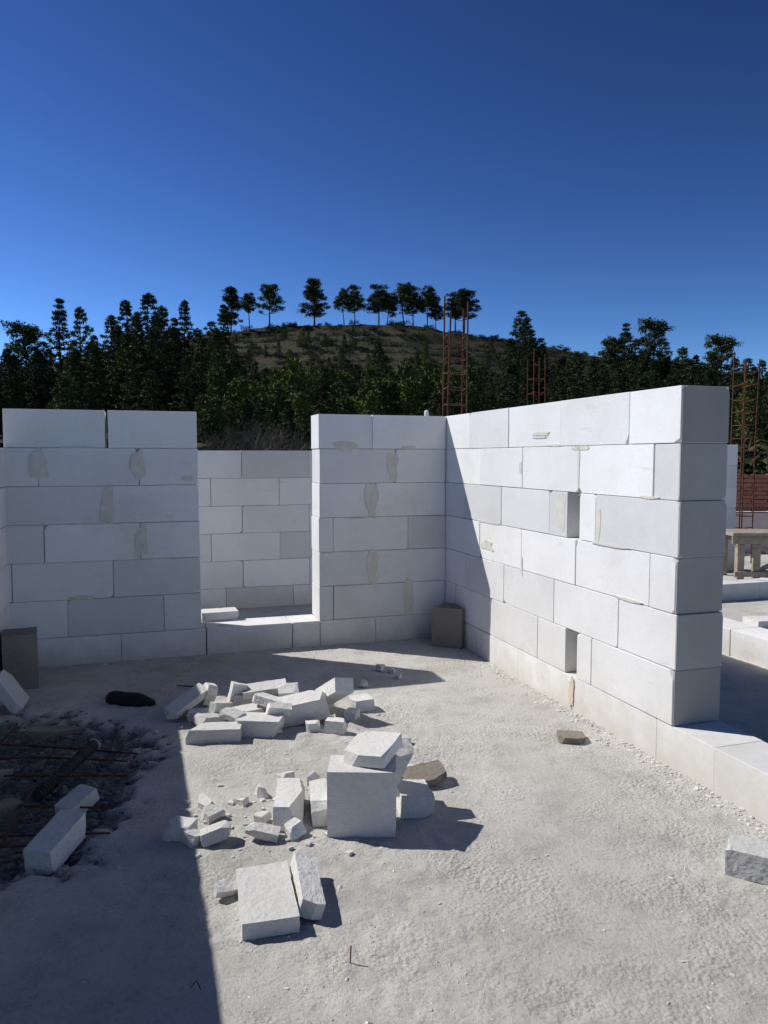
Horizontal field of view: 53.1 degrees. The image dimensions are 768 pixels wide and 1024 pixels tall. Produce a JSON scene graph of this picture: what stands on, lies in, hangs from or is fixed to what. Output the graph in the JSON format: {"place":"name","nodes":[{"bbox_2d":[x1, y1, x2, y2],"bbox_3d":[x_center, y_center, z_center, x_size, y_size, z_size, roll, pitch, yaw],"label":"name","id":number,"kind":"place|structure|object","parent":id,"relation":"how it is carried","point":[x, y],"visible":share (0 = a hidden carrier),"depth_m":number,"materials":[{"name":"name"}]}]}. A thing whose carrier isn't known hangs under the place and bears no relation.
{"place":"outdoors","nodes":[
{"label":"outdoors","id":0,"kind":"place"},
{"bbox_2d":[0,710,169,890],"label":"dark gravel","id":1,"kind":"structure","parent":0,"point":[17,769],"depth_m":3.39,"materials":[{"name":"black gravel"}]},
{"bbox_2d":[31,740,98,801],"bbox_3d":[-1.395,1.132,3.389,0.055,0.105,0.451,1,4,9],"label":"corrugated conduit","id":2,"kind":"object","parent":1,"relation":"on","point":[50,784],"visible":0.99,"depth_m":3.34,"materials":[{"name":"black plastic"}]},
{"bbox_2d":[0,553,767,1023],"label":"concrete floor","id":3,"kind":"structure","parent":0,"point":[628,967],"depth_m":2.54,"materials":[{"name":"grey concrete"}]},
{"bbox_2d":[0,448,8,670],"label":"block wall","id":4,"kind":"structure","parent":3,"relation":"on","point":[4,609],"depth_m":4.80,"materials":[{"name":"concrete"}]},
{"bbox_2d":[0,670,28,713],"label":"leaning slab","id":5,"kind":"object","parent":3,"relation":"on","point":[14,698],"depth_m":4.16,"materials":[{"name":"concrete"}]},
{"bbox_2d":[1,627,38,689],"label":"upright block","id":6,"kind":"object","parent":3,"relation":"on","point":[20,655],"depth_m":4.57,"materials":[{"name":"grey concrete"}]},
{"bbox_2d":[0,725,80,816],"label":"dusty board scraps","id":7,"kind":"object","parent":3,"relation":"on","point":[9,805],"visible":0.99,"depth_m":3.77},
{"bbox_2d":[23,809,85,874],"bbox_3d":[-1.150,1.158,2.709,0.104,0.124,0.251,1,4,8],"label":"broken block","id":8,"kind":"object","parent":3,"relation":"on","point":[53,844],"depth_m":2.66,"materials":[{"name":"concrete"}]},
{"bbox_2d":[0,723,137,849],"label":"rebar mesh","id":9,"kind":"object","parent":3,"relation":"on","point":[34,806],"visible":0.76,"depth_m":3.29,"materials":[{"name":"metal"}]},
{"bbox_2d":[54,784,99,814],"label":"broken block","id":10,"kind":"object","parent":3,"relation":"on","point":[77,797],"depth_m":3.02,"materials":[{"name":"concrete"}]},
{"bbox_2d":[2,409,205,667],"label":"block wall","id":11,"kind":"structure","parent":3,"relation":"on","point":[79,559],"depth_m":5.12,"materials":[{"name":"concrete"}]},
{"bbox_2d":[6,447,198,659],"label":"mortar joints","id":12,"kind":"object","parent":11,"relation":"attached to","point":[137,449],"visible":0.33,"depth_m":5.17,"materials":[{"name":"grey concrete"}]},
{"bbox_2d":[29,446,193,599],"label":"mortar smears","id":13,"kind":"object","parent":11,"relation":"attached to","point":[38,464],"visible":1,"depth_m":5.11,"materials":[{"name":"grey concrete"}]},
{"bbox_2d":[105,691,155,706],"bbox_3d":[-1.425,1.048,4.325,0.309,0.068,0.111,1,4,14],"label":"black rubber sleeve","id":14,"kind":"object","parent":3,"relation":"on","point":[129,699],"visible":1,"depth_m":4.29,"materials":[{"name":"rubber"}]},
{"bbox_2d":[162,816,197,842],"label":"broken block","id":15,"kind":"object","parent":3,"relation":"on","point":[176,827],"depth_m":2.78,"materials":[{"name":"white concrete"}]},
{"bbox_2d":[213,879,237,897],"bbox_3d":[-0.494,1.192,2.425,0.079,0.045,0.070,0,4,0],"label":"broken slab","id":16,"kind":"object","parent":3,"relation":"on","point":[224,887],"depth_m":2.42,"materials":[{"name":"white concrete"}]},
{"bbox_2d":[197,451,313,608],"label":"block wall","id":17,"kind":"structure","parent":3,"relation":"on","point":[276,486],"depth_m":7.03,"materials":[{"name":"concrete"}]},
{"bbox_2d":[198,452,311,604],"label":"mortar joints","id":18,"kind":"object","parent":17,"relation":"attached to","point":[260,532],"visible":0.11,"depth_m":7.01,"materials":[{"name":"grey concrete"}]},
{"bbox_2d":[155,677,374,744],"bbox_3d":[-0.606,0.979,4.040,1.110,0.241,0.693,0,4,0],"label":"rubble pile","id":19,"kind":"object","parent":3,"relation":"on","point":[281,703],"visible":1,"depth_m":3.98,"materials":[{"name":"concrete"}]},
{"bbox_2d":[236,861,299,940],"bbox_3d":[-0.365,1.191,2.381,0.167,0.053,0.332,-1,4,-14],"label":"broken block","id":20,"kind":"object","parent":3,"relation":"on","point":[268,906],"depth_m":2.31,"materials":[{"name":"white concrete"}]},
{"bbox_2d":[272,778,304,831],"bbox_3d":[-0.368,1.126,2.974,0.126,0.098,0.268,0,4,0],"label":"broken block","id":21,"kind":"object","parent":3,"relation":"on","point":[289,800],"depth_m":2.92,"materials":[{"name":"white concrete"}]},
{"bbox_2d":[290,851,325,919],"bbox_3d":[-0.242,1.172,2.421,0.085,0.085,0.279,-1,4,-12],"label":"broken block","id":22,"kind":"object","parent":3,"relation":"on","point":[308,891],"depth_m":2.38,"materials":[{"name":"concrete"}]},
{"bbox_2d":[309,778,326,826],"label":"broken block","id":23,"kind":"object","parent":3,"relation":"on","point":[318,795],"depth_m":2.90,"materials":[{"name":"white concrete"}]},
{"bbox_2d":[204,414,445,653],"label":"block wall","id":24,"kind":"structure","parent":3,"relation":"on","point":[400,527],"depth_m":5.69,"materials":[{"name":"concrete"}]},
{"bbox_2d":[201,607,238,620],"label":"broken block","id":25,"kind":"object","parent":24,"relation":"on","point":[226,613],"depth_m":5.63,"materials":[{"name":"concrete"}]},
{"bbox_2d":[292,449,442,646],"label":"mortar joints","id":26,"kind":"object","parent":24,"relation":"attached to","point":[368,550],"visible":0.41,"depth_m":5.71,"materials":[{"name":"grey concrete"}]},
{"bbox_2d":[333,441,440,616],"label":"mortar smears","id":27,"kind":"object","parent":24,"relation":"attached to","point":[371,493],"visible":1,"depth_m":5.70,"materials":[{"name":"grey concrete"}]},
{"bbox_2d":[327,755,395,837],"bbox_3d":[-0.080,1.059,2.873,0.255,0.247,0.168,0,4,0],"label":"concrete block","id":28,"kind":"object","parent":3,"relation":"on","point":[361,801],"depth_m":2.79,"materials":[{"name":"white concrete"}]},
{"bbox_2d":[343,731,402,768],"bbox_3d":[-0.045,0.898,2.921,0.174,0.073,0.215,1,4,20],"label":"broken block","id":29,"kind":"object","parent":28,"relation":"on","point":[373,749],"depth_m":2.88,"materials":[{"name":"concrete"}]},
{"bbox_2d":[8,641,767,1023],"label":"floor pebbles","id":30,"kind":"object","parent":3,"relation":"on","point":[382,863],"visible":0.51,"depth_m":2.54,"materials":[{"name":"grey stone"}]},
{"bbox_2d":[38,611,767,840],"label":"wall foot debris","id":31,"kind":"object","parent":3,"relation":"on","point":[696,788],"depth_m":3.89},
{"bbox_2d":[396,779,434,818],"bbox_3d":[0.115,1.127,3.028,0.136,0.088,0.173,-1,4,-12],"label":"broken block","id":32,"kind":"object","parent":3,"relation":"on","point":[415,798],"depth_m":2.96,"materials":[{"name":"white concrete"}]},
{"bbox_2d":[403,760,446,785],"bbox_3d":[0.170,1.111,3.258,0.183,0.068,0.125,-1,4,-15],"label":"broken slab","id":33,"kind":"object","parent":3,"relation":"on","point":[432,772],"depth_m":3.25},
{"bbox_2d":[166,664,684,962],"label":"broken fragments","id":34,"kind":"object","parent":3,"relation":"on","point":[259,828],"visible":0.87,"depth_m":2.81,"materials":[{"name":"white concrete"}]},
{"bbox_2d":[431,602,464,648],"bbox_3d":[0.500,0.835,5.674,0.244,0.295,0.204,2,5,28],"label":"upright block","id":35,"kind":"object","parent":3,"relation":"on","point":[447,625],"depth_m":5.58,"materials":[{"name":"grey concrete"}]},
{"bbox_2d":[556,730,585,744],"bbox_3d":[0.915,1.101,3.758,0.136,0.038,0.114,0,4,0],"label":"broken slab","id":36,"kind":"object","parent":3,"relation":"on","point":[570,737],"depth_m":3.72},
{"bbox_2d":[444,385,767,824],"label":"block wall","id":37,"kind":"structure","parent":3,"relation":"on","point":[518,624],"depth_m":4.01,"materials":[{"name":"concrete"}]},
{"bbox_2d":[478,431,658,603],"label":"mortar smears","id":38,"kind":"object","parent":37,"relation":"attached to","point":[560,511],"visible":1,"depth_m":4.25,"materials":[{"name":"white concrete"}]},
{"bbox_2d":[568,679,574,706],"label":"mortar smears","id":39,"kind":"object","parent":37,"relation":"attached to","point":[571,691],"visible":1,"depth_m":4.20,"materials":[{"name":"beige concrete"}]},
{"bbox_2d":[449,442,722,670],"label":"mortar joints","id":40,"kind":"object","parent":37,"relation":"attached to","point":[576,493],"visible":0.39,"depth_m":4.02,"materials":[{"name":"grey concrete"}]},
{"bbox_2d":[673,386,729,725],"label":"end faces","id":41,"kind":"object","parent":37,"relation":"attached to","point":[702,524],"visible":1,"depth_m":3.39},
{"bbox_2d":[725,445,737,570],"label":"block wall","id":42,"kind":"structure","parent":3,"relation":"on","point":[731,477],"depth_m":9.26,"materials":[{"name":"concrete"}]},
{"bbox_2d":[722,617,767,667],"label":"block wall","id":43,"kind":"structure","parent":3,"relation":"on","point":[745,642],"depth_m":5.24,"materials":[{"name":"concrete"}]},
{"bbox_2d":[742,616,767,627],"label":"broken block","id":44,"kind":"object","parent":43,"relation":"on","point":[760,621],"depth_m":6.28,"materials":[{"name":"concrete"}]},
{"bbox_2d":[722,578,767,600],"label":"block wall","id":45,"kind":"structure","parent":3,"relation":"on","point":[746,589],"depth_m":7.50,"materials":[{"name":"concrete"}]},
{"bbox_2d":[722,529,767,579],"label":"wooden trestle table","id":46,"kind":"object","parent":3,"relation":"on","point":[741,538],"visible":0.71,"depth_m":8.57,"materials":[{"name":"brown wood"}]},
{"bbox_2d":[725,834,767,884],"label":"broken block","id":47,"kind":"object","parent":3,"relation":"on","point":[746,858],"depth_m":2.53,"materials":[{"name":"concrete"}]},
{"bbox_2d":[734,511,767,552],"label":"plastered plinth","id":48,"kind":"structure","parent":3,"relation":"on","point":[760,519],"depth_m":11.09,"materials":[{"name":"pink paint"}]},
{"bbox_2d":[736,474,767,510],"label":"red brick stack","id":49,"kind":"object","parent":48,"relation":"on","point":[760,495],"visible":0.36,"depth_m":11.16,"materials":[{"name":"red brick"}]},
{"bbox_2d":[0,325,767,458],"bbox_3d":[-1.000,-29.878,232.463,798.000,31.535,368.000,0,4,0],"label":"hill","id":50,"kind":"structure","parent":0,"point":[291,344],"depth_m":142.20,"materials":[{"name":"green plant"}]},
{"bbox_2d":[217,285,242,333],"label":"pine tree","id":51,"kind":"object","parent":50,"relation":"on","point":[230,298],"visible":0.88,"depth_m":162.57,"materials":[{"name":"green plant"}]},
{"bbox_2d":[239,292,259,327],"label":"pine tree","id":52,"kind":"object","parent":50,"relation":"on","point":[247,300],"visible":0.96,"depth_m":170.30,"materials":[{"name":"green plant"}]},
{"bbox_2d":[256,283,284,324],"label":"pine tree","id":53,"kind":"object","parent":50,"relation":"on","point":[270,293],"visible":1,"depth_m":168.61,"materials":[{"name":"green plant"}]},
{"bbox_2d":[295,277,330,324],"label":"pine tree","id":54,"kind":"object","parent":50,"relation":"on","point":[313,291],"visible":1,"depth_m":169.21,"materials":[{"name":"green plant"}]},
{"bbox_2d":[332,287,350,324],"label":"pine tree","id":55,"kind":"object","parent":50,"relation":"on","point":[343,295],"visible":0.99,"depth_m":171.16,"materials":[{"name":"green plant"}]},
{"bbox_2d":[342,284,365,324],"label":"pine tree","id":56,"kind":"object","parent":50,"relation":"on","point":[354,303],"visible":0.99,"depth_m":171.55,"materials":[{"name":"green plant"}]},
{"bbox_2d":[363,283,393,324],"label":"pine tree","id":57,"kind":"object","parent":50,"relation":"on","point":[377,298],"visible":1,"depth_m":172.48,"materials":[{"name":"green plant"}]},
{"bbox_2d":[0,292,767,450],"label":"pine forest","id":58,"kind":"object","parent":50,"relation":"on","point":[149,381],"visible":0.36,"depth_m":85.89,"materials":[{"name":"green plant"}]},
{"bbox_2d":[381,293,397,323],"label":"pine tree","id":59,"kind":"object","parent":50,"relation":"on","point":[391,312],"visible":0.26,"depth_m":179.37,"materials":[{"name":"green plant"}]},
{"bbox_2d":[385,282,414,320],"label":"pine tree","id":60,"kind":"object","parent":50,"relation":"on","point":[403,292],"visible":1,"depth_m":170.63,"materials":[{"name":"green plant"}]},
{"bbox_2d":[45,356,767,458],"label":"young pine plantation","id":61,"kind":"object","parent":50,"relation":"on","point":[283,398],"visible":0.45,"depth_m":54.98,"materials":[{"name":"green plant"}]},
{"bbox_2d":[52,319,767,446],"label":"hillside scrub","id":62,"kind":"object","parent":50,"relation":"on","point":[344,348],"visible":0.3,"depth_m":137.30,"materials":[{"name":"green plant"}]},
{"bbox_2d":[399,285,425,325],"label":"pine tree","id":63,"kind":"object","parent":50,"relation":"on","point":[409,309],"visible":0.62,"depth_m":174.71,"materials":[{"name":"green plant"}]},
{"bbox_2d":[414,285,438,324],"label":"pine tree","id":64,"kind":"object","parent":50,"relation":"on","point":[427,301],"visible":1,"depth_m":170.03,"materials":[{"name":"green plant"}]},
{"bbox_2d":[426,296,445,327],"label":"pine tree","id":65,"kind":"object","parent":50,"relation":"on","point":[436,312],"visible":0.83,"depth_m":173.78,"materials":[{"name":"green plant"}]},
{"bbox_2d":[440,292,466,329],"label":"pine tree","id":66,"kind":"object","parent":50,"relation":"on","point":[452,295],"visible":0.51,"depth_m":171.59,"materials":[{"name":"green plant"}]},
{"bbox_2d":[447,288,481,332],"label":"pine tree","id":67,"kind":"object","parent":50,"relation":"on","point":[464,295],"visible":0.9,"depth_m":168.58,"materials":[{"name":"green plant"}]},
{"bbox_2d":[0,0,767,378],"label":"sky","id":68,"kind":"structure","parent":0,"point":[588,169],"materials":[{"name":"blue"}]},
{"bbox_2d":[394,738,413,787],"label":"broken block","id":69,"kind":"object","parent":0,"point":[403,754],"depth_m":3.02,"materials":[{"name":"concrete"}]},
{"bbox_3d":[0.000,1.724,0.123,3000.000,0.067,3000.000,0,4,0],"label":"ground","id":70,"kind":"structure","parent":0,"visible":0},
{"bbox_2d":[197,432,259,450],"bbox_3d":[-7.000,-1.827,29.816,4.447,2.886,5.061,2,5,31],"label":"bare shrub","id":71,"kind":"object","parent":70,"relation":"on","point":[227,447],"visible":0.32,"depth_m":29.54,"materials":[{"name":"plant"}]},
{"bbox_2d":[198,420,293,450],"bbox_3d":[-6.227,-2.119,31.076,5.775,3.292,5.074,-2,5,-25],"label":"bare shrub","id":72,"kind":"object","parent":70,"relation":"on","point":[235,443],"visible":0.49,"depth_m":30.49,"materials":[{"name":"plant"}]},
{"bbox_2d":[197,416,306,450],"bbox_3d":[-5.892,-2.432,32.910,6.420,3.660,5.640,-4,5,-42],"label":"bare shrub","id":73,"kind":"object","parent":70,"relation":"on","point":[290,434],"visible":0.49,"depth_m":32.44,"materials":[{"name":"brown plant"}]},
{"bbox_2d":[222,429,310,450],"bbox_3d":[-4.665,-1.816,29.544,4.698,2.905,3.546,-3,5,-33],"label":"bare shrub","id":74,"kind":"object","parent":70,"relation":"on","point":[301,441],"visible":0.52,"depth_m":29.89,"materials":[{"name":"brown plant"}]},
{"bbox_2d":[250,433,311,450],"bbox_3d":[-3.657,-1.674,28.770,4.206,2.729,4.787,2,4,22],"label":"bare shrub","id":75,"kind":"object","parent":70,"relation":"on","point":[292,445],"visible":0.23,"depth_m":28.54,"materials":[{"name":"brown plant"}]},
{"bbox_2d":[107,428,767,490],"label":"hedge bushes","id":76,"kind":"object","parent":70,"relation":"on","point":[761,465],"visible":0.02,"depth_m":35.82,"materials":[{"name":"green plant"}]},
{"bbox_2d":[442,296,468,415],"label":"rebar column","id":77,"kind":"structure","parent":70,"relation":"on","point":[462,372],"depth_m":8.59,"materials":[{"name":"metal"}]},
{"bbox_2d":[527,349,545,404],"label":"rebar column","id":78,"kind":"structure","parent":70,"relation":"on","point":[533,380],"depth_m":11.82,"materials":[{"name":"metal"}]},
{"bbox_2d":[730,351,760,562],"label":"rebar column","id":79,"kind":"structure","parent":70,"relation":"on","point":[742,475],"depth_m":9.92,"materials":[{"name":"metal"}]}
]}

